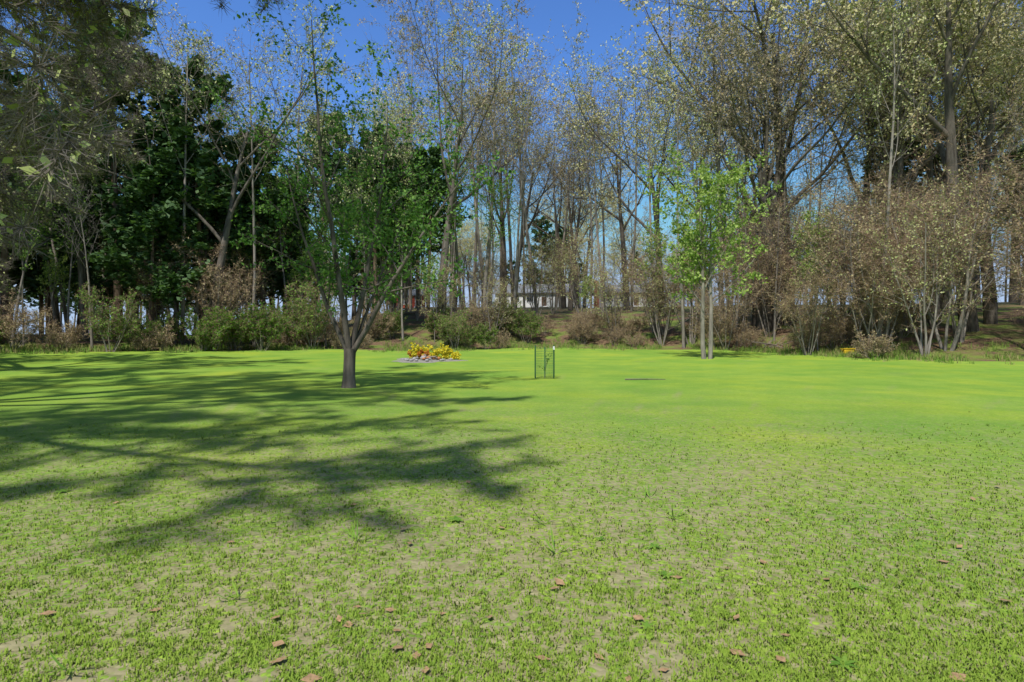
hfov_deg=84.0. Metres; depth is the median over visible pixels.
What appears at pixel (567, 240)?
oak
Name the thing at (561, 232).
pine
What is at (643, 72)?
tree
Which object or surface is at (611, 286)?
thicket tree
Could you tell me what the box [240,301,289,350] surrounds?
green shrub
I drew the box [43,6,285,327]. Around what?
oak
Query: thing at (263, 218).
tree
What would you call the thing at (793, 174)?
dead snag
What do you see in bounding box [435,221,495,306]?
oak
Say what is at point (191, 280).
pine
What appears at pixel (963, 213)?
dead snag
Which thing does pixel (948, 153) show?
tree
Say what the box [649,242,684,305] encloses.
oak
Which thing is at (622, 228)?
tree
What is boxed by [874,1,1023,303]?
oak
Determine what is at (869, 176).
tree
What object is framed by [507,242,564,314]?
thicket tree
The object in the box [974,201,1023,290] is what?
thicket tree
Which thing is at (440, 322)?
green shrub
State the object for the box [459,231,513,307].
thicket tree
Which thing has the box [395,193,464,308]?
oak
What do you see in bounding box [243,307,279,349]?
green shrub
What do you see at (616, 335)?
bare shrub
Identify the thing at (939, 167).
oak
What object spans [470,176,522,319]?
tree
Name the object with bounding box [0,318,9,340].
green shrub
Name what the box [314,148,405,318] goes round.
pine
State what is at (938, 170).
tree
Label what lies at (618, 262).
oak
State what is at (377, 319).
bare shrub
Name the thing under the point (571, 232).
tree
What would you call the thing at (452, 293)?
thicket tree
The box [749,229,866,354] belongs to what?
thicket tree
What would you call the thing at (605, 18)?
sky
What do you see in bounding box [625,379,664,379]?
fallen stick
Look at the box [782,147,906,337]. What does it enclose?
thicket tree
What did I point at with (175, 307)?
dead snag
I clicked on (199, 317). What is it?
pine
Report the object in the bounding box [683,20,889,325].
tree
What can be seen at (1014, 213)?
thicket tree
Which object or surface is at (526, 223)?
tree
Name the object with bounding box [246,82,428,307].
tree
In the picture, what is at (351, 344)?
field tree
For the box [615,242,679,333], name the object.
thicket tree
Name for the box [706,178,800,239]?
oak
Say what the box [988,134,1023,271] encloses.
thicket tree
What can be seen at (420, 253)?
sapling
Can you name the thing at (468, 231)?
oak
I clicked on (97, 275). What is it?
pine
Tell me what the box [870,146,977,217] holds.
oak
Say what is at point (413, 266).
pine
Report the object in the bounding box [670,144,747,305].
oak
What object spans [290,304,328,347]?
green shrub
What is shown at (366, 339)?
bare shrub
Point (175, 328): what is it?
green shrub
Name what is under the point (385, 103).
tree
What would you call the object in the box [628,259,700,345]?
thicket tree
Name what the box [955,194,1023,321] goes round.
thicket tree
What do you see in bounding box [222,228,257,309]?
sapling
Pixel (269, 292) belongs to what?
pine
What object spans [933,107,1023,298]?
thicket tree
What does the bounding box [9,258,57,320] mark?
pine
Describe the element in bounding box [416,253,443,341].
sapling
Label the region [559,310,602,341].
bare shrub
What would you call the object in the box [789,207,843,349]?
sapling
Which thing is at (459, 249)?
oak
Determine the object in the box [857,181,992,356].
thicket tree
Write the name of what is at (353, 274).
pine
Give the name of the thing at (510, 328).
green shrub
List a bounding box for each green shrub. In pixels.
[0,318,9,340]
[74,280,149,351]
[85,315,130,345]
[116,317,164,350]
[148,311,188,346]
[179,304,236,350]
[192,326,221,350]
[209,304,248,349]
[227,317,255,349]
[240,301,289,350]
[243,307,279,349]
[263,297,318,347]
[276,271,351,345]
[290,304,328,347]
[375,309,406,338]
[420,307,455,338]
[432,313,466,346]
[435,306,471,347]
[458,324,477,347]
[474,322,500,349]
[486,299,526,335]
[511,308,545,342]
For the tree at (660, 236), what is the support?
on the ground at (490, 390)
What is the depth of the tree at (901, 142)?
44.76 m
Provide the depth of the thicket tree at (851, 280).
38.46 m
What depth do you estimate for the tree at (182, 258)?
49.29 m
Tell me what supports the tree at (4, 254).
on the ground at (490, 390)
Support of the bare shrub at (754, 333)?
on the ground at (490, 390)
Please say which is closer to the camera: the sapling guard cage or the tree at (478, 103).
the sapling guard cage
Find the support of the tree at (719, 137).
on the ground at (490, 390)
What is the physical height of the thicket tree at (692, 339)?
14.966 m
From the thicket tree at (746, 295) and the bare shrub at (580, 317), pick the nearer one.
the thicket tree at (746, 295)
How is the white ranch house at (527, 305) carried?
on the ground at (490, 390)
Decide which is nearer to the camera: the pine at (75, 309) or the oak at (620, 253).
the pine at (75, 309)
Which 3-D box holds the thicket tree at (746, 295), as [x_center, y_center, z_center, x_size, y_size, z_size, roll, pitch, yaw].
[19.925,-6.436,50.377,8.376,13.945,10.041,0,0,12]
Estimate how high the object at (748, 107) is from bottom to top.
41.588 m
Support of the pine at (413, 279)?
on the ground at (490, 390)
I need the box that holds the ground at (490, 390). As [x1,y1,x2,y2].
[0,302,1023,681]
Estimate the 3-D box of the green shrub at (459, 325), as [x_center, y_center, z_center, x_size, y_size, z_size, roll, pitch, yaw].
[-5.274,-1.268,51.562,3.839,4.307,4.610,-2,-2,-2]
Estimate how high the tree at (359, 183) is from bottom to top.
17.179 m
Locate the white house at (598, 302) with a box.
[592,281,651,307]
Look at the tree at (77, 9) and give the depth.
9.01 m
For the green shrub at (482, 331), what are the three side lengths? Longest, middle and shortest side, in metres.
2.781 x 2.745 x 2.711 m
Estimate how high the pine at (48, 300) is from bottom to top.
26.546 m
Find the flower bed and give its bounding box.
[391,354,467,362]
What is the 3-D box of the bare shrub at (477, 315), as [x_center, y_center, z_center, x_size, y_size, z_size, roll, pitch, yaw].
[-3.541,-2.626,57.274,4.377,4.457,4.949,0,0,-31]
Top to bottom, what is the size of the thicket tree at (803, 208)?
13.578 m
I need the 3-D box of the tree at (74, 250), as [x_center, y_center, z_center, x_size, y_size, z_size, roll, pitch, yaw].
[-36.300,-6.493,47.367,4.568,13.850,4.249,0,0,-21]
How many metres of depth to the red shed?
100.75 m
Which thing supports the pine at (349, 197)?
on the ground at (490, 390)
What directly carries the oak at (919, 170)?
on the ground at (490, 390)
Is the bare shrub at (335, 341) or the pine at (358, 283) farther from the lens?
the pine at (358, 283)
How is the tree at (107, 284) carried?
on the ground at (490, 390)
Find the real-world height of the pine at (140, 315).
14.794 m
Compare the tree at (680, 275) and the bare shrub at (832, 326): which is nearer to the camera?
the bare shrub at (832, 326)
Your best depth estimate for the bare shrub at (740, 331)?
50.38 m
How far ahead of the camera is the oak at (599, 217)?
145.78 m
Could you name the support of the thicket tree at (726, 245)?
on the ground at (490, 390)
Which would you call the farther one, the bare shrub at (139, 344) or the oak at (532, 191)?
the oak at (532, 191)
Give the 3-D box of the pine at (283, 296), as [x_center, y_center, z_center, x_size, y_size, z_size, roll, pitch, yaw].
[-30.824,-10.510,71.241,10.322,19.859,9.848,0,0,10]
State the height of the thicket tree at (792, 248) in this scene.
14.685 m
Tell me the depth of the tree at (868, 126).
55.19 m
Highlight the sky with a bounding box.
[0,0,1023,334]
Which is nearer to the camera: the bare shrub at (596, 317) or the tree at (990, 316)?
the tree at (990, 316)
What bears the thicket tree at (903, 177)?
on the ground at (490, 390)
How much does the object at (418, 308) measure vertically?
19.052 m
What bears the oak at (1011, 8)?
on the ground at (490, 390)
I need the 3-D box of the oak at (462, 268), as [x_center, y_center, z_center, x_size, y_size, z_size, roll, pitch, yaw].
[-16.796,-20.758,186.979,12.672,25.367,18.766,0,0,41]
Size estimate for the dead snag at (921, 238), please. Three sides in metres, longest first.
11.080 x 3.846 x 3.563 m
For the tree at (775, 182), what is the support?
on the ground at (490, 390)
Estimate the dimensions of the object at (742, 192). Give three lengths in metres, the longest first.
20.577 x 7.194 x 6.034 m
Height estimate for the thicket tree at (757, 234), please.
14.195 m
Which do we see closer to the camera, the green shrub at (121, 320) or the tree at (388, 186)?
the green shrub at (121, 320)
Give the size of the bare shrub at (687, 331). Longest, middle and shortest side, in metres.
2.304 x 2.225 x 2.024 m
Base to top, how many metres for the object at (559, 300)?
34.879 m
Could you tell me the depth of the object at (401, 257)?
55.57 m
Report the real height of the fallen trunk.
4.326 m
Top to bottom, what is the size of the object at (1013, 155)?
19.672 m
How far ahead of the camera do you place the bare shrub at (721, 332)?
48.98 m
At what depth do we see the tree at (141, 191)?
46.36 m
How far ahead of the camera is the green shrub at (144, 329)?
43.77 m
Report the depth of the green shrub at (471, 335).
52.03 m
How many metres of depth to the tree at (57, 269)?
46.43 m
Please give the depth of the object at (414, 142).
90.00 m
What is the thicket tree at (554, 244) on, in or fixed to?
on the ground at (490, 390)
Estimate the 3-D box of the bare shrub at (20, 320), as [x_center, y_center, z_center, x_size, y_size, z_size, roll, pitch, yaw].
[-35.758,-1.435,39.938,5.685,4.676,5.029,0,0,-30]
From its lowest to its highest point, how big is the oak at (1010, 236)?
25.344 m
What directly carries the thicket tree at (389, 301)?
on the ground at (490, 390)
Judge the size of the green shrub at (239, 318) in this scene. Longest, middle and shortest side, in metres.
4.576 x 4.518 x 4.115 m
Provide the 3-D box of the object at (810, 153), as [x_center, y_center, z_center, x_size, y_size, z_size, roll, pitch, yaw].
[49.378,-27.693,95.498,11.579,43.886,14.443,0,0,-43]
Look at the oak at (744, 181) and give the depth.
82.61 m
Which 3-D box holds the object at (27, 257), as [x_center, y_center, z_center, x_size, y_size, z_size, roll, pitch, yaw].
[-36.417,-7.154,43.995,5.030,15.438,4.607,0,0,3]
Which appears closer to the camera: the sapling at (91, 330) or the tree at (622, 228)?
the sapling at (91, 330)
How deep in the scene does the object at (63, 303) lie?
57.92 m
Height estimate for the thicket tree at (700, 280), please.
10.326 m
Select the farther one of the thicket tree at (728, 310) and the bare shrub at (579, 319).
the bare shrub at (579, 319)
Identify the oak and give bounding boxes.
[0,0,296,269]
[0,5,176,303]
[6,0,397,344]
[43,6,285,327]
[59,293,74,325]
[118,97,229,322]
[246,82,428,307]
[273,90,419,301]
[310,172,359,318]
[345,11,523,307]
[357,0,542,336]
[391,206,440,311]
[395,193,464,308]
[431,221,477,303]
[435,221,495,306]
[436,214,486,302]
[437,250,477,300]
[438,208,493,278]
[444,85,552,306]
[458,215,508,269]
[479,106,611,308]
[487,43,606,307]
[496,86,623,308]
[525,164,599,251]
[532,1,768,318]
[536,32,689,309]
[537,213,595,283]
[540,163,630,307]
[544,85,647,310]
[593,229,653,283]
[595,210,670,275]
[595,237,641,284]
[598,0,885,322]
[598,180,681,282]
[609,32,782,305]
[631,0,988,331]
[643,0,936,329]
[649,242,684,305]
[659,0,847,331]
[668,67,808,306]
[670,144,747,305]
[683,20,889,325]
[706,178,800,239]
[735,0,1020,306]
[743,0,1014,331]
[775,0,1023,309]
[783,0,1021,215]
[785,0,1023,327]
[790,200,857,304]
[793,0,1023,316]
[799,0,1023,308]
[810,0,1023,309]
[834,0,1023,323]
[839,8,1023,305]
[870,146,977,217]
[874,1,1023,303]
[911,110,1023,222]
[919,115,1021,216]
[922,9,1023,304]
[938,7,1022,301]
[976,0,1023,31]
[991,176,1023,286]
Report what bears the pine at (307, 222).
on the ground at (490, 390)
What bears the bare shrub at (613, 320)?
on the ground at (490, 390)
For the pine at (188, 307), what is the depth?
124.49 m
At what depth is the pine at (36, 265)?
61.94 m
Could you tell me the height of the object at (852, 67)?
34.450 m
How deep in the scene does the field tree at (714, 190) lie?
37.55 m
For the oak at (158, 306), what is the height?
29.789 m
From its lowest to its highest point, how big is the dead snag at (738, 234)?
13.918 m
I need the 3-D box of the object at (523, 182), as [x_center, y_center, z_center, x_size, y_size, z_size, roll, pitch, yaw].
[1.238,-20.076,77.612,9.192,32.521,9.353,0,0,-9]
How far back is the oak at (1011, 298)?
71.69 m
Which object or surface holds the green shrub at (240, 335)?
on the ground at (490, 390)
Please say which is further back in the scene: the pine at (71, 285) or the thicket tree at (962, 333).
the pine at (71, 285)
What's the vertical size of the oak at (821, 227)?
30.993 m
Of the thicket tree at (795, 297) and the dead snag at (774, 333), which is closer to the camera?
the thicket tree at (795, 297)
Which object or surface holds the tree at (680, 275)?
on the ground at (490, 390)
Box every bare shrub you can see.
[0,289,52,350]
[0,304,16,340]
[35,317,83,350]
[47,313,88,343]
[128,333,160,350]
[138,319,176,350]
[270,336,285,344]
[281,331,306,345]
[294,335,312,344]
[314,305,354,342]
[330,328,343,348]
[360,332,373,347]
[362,303,398,338]
[362,325,381,339]
[454,296,503,328]
[487,327,511,348]
[536,313,558,334]
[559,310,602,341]
[566,313,598,343]
[570,311,592,322]
[578,307,598,320]
[587,328,598,340]
[591,312,605,326]
[596,308,633,338]
[600,325,626,344]
[618,322,636,335]
[622,330,645,345]
[629,314,646,330]
[685,318,698,335]
[690,305,750,348]
[706,306,751,331]
[726,325,753,343]
[732,324,767,347]
[786,321,833,350]
[804,306,864,349]
[835,313,883,340]
[850,327,901,358]
[854,293,933,338]
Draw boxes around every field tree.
[205,0,515,387]
[636,140,782,358]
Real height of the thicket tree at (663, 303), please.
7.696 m
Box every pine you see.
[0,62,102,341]
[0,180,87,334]
[0,251,36,291]
[8,149,89,327]
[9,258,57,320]
[10,251,93,308]
[31,286,77,308]
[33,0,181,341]
[37,126,86,334]
[49,117,129,316]
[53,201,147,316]
[57,182,144,332]
[61,289,78,325]
[75,169,171,297]
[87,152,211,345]
[88,285,124,317]
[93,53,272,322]
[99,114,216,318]
[139,283,160,320]
[139,302,169,326]
[154,162,234,333]
[160,291,195,319]
[179,257,231,306]
[179,281,208,313]
[185,188,217,330]
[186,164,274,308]
[192,285,268,315]
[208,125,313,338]
[221,183,303,334]
[235,215,321,311]
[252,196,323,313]
[257,173,328,305]
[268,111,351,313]
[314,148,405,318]
[318,250,335,300]
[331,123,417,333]
[331,146,405,319]
[333,225,410,294]
[343,244,369,299]
[370,134,443,311]
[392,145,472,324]
[396,147,450,310]
[396,234,415,286]
[412,268,422,289]
[507,260,522,284]
[520,216,554,283]
[526,262,544,283]
[552,228,583,270]
[577,262,589,298]
[628,251,646,284]
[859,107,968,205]
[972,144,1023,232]
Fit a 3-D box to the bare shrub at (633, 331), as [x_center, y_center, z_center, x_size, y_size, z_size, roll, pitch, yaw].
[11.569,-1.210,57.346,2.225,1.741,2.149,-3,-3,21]
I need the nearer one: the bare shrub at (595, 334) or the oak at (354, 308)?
the bare shrub at (595, 334)
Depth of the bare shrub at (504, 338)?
52.99 m
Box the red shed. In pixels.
[397,289,424,308]
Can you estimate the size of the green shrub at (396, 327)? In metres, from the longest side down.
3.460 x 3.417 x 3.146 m
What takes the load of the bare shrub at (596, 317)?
on the ground at (490, 390)
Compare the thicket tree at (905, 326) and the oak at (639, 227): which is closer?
the thicket tree at (905, 326)
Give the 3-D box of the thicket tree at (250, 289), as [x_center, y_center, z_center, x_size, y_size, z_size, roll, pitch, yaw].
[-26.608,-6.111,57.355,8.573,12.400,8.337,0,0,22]
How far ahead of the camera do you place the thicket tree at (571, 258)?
64.81 m
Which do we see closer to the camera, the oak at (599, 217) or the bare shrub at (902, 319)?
the bare shrub at (902, 319)
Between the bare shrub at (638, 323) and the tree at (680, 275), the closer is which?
the tree at (680, 275)
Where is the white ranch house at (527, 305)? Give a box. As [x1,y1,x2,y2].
[493,284,582,307]
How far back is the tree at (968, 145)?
52.63 m
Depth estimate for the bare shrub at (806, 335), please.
42.80 m
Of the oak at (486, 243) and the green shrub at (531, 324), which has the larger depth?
the oak at (486, 243)
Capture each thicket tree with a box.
[94,231,189,343]
[152,227,267,347]
[210,221,292,312]
[318,272,338,310]
[356,253,417,332]
[410,257,465,339]
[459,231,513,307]
[466,267,520,342]
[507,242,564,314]
[520,228,575,313]
[545,224,619,315]
[578,242,641,341]
[612,228,654,283]
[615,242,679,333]
[624,197,751,344]
[628,259,694,334]
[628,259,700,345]
[674,230,724,318]
[687,228,764,331]
[691,258,766,349]
[698,139,843,292]
[706,196,778,322]
[708,185,790,345]
[713,201,808,336]
[721,187,809,307]
[732,163,835,325]
[736,174,835,329]
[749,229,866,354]
[767,176,906,333]
[778,107,955,327]
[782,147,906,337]
[790,174,983,348]
[790,179,897,344]
[791,213,948,351]
[816,172,949,335]
[830,76,1023,350]
[835,189,932,324]
[846,182,975,332]
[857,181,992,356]
[883,148,1023,328]
[899,156,1023,342]
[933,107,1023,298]
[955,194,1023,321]
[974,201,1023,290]
[983,155,1023,267]
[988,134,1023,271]
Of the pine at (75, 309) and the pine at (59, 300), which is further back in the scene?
the pine at (75, 309)
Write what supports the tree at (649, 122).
on the ground at (490, 390)
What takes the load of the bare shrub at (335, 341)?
on the ground at (490, 390)
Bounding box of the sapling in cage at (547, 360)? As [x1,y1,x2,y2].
[539,352,554,377]
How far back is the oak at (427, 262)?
135.00 m
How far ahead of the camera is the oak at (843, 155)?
66.76 m
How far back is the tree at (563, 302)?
97.22 m
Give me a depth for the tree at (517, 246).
63.96 m
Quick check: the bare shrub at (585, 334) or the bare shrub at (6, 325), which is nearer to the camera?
the bare shrub at (6, 325)
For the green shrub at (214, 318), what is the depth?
44.86 m
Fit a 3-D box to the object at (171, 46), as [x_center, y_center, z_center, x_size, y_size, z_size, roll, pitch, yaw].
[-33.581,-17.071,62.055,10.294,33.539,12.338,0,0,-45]
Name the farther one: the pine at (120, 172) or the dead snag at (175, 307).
the pine at (120, 172)
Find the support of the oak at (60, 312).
on the ground at (490, 390)
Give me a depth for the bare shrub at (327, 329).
52.11 m
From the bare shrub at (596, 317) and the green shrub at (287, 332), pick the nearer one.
the green shrub at (287, 332)
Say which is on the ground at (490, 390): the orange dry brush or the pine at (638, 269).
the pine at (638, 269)
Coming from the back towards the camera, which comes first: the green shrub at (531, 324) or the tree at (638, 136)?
the tree at (638, 136)
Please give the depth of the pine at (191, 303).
75.63 m
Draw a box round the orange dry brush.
[407,348,429,356]
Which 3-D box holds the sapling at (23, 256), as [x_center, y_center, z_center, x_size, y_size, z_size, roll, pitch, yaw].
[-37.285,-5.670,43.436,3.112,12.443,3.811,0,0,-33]
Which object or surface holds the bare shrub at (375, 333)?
on the ground at (490, 390)
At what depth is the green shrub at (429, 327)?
54.75 m
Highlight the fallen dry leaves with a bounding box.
[40,411,1012,681]
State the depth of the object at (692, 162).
56.25 m
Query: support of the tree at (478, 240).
on the ground at (490, 390)
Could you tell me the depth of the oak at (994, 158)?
73.03 m
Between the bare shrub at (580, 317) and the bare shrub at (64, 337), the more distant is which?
the bare shrub at (580, 317)
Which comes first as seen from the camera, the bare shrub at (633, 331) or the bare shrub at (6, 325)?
the bare shrub at (6, 325)
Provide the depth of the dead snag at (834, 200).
53.31 m
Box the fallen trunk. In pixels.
[390,300,458,314]
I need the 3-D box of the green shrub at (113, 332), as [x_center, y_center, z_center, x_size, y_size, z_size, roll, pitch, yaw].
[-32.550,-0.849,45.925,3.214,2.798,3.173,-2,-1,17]
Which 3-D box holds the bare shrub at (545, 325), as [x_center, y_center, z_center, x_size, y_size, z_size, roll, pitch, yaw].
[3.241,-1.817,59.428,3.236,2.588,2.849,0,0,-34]
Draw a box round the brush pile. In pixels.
[745,334,795,347]
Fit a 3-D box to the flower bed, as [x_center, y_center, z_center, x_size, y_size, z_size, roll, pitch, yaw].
[-5.375,1.097,37.201,4.958,0.510,4.782,0,0,0]
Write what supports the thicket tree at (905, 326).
on the ground at (490, 390)
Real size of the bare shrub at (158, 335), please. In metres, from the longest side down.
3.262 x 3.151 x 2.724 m
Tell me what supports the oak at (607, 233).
on the ground at (490, 390)
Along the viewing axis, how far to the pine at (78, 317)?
67.00 m
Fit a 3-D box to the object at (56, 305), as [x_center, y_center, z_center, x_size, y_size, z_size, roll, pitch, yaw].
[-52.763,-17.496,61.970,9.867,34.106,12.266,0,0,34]
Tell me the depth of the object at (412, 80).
70.28 m
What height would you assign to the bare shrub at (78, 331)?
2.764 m
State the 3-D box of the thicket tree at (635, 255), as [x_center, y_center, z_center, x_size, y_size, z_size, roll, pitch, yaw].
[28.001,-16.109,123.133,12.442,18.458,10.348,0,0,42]
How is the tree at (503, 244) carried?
on the ground at (490, 390)
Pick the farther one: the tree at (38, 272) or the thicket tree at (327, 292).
the thicket tree at (327, 292)
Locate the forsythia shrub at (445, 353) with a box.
[408,342,460,359]
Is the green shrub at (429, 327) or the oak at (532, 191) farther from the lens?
the oak at (532, 191)
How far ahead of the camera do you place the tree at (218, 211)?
57.30 m
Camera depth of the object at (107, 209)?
61.95 m
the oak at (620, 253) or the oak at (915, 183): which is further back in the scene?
the oak at (620, 253)
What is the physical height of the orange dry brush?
0.816 m
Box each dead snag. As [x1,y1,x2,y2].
[159,194,190,338]
[726,193,757,315]
[760,149,802,216]
[762,181,800,340]
[812,140,866,318]
[904,184,950,334]
[940,150,999,314]
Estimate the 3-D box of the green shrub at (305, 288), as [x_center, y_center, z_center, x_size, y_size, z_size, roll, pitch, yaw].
[-17.264,-2.914,50.126,6.809,7.490,5.671,0,4,24]
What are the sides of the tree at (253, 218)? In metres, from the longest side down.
30.096 x 10.879 x 9.124 m
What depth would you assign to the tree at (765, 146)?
49.52 m
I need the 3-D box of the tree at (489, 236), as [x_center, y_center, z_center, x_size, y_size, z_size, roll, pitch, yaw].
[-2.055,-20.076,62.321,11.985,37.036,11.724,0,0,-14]
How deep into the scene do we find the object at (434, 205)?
94.02 m
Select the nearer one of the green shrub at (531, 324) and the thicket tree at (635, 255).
the green shrub at (531, 324)
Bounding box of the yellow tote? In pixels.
[840,348,862,352]
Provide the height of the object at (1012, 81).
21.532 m
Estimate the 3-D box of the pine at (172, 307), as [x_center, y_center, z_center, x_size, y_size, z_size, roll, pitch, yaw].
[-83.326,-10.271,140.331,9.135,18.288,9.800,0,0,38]
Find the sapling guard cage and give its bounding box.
[534,345,554,378]
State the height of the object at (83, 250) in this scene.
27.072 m
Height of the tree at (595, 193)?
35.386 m
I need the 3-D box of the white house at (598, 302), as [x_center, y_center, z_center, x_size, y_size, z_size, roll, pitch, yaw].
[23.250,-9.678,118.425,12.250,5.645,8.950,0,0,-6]
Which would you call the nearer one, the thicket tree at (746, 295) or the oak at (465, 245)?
the thicket tree at (746, 295)
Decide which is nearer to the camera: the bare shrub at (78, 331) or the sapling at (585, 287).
the bare shrub at (78, 331)
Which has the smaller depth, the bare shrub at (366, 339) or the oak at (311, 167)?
the bare shrub at (366, 339)
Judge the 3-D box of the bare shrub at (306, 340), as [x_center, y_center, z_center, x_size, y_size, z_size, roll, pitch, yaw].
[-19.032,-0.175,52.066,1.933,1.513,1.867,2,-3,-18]
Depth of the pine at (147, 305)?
96.26 m
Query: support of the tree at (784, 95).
on the ground at (490, 390)
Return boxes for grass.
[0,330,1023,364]
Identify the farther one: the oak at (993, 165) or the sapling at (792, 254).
the oak at (993, 165)
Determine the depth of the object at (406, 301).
73.83 m
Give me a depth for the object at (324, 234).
51.90 m
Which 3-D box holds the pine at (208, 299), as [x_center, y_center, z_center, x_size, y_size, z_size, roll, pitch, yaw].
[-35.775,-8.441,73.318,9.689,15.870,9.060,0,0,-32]
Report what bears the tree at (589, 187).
on the ground at (490, 390)
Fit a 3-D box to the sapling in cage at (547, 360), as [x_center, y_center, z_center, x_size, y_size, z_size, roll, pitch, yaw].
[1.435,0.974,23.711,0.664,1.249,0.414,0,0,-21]
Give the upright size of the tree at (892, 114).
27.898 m
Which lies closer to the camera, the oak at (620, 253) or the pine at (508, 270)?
the pine at (508, 270)
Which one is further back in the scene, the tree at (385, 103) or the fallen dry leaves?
the tree at (385, 103)
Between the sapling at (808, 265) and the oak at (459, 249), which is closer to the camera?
the sapling at (808, 265)
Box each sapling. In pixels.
[3,185,48,345]
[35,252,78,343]
[56,172,118,349]
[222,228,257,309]
[286,249,316,294]
[407,219,440,323]
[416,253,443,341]
[576,275,598,313]
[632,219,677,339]
[788,250,838,350]
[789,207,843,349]
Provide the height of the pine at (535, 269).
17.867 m
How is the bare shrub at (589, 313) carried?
on the ground at (490, 390)
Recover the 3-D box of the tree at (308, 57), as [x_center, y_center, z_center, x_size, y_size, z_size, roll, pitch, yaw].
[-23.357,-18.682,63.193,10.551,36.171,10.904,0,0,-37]
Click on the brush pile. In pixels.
(768, 344)

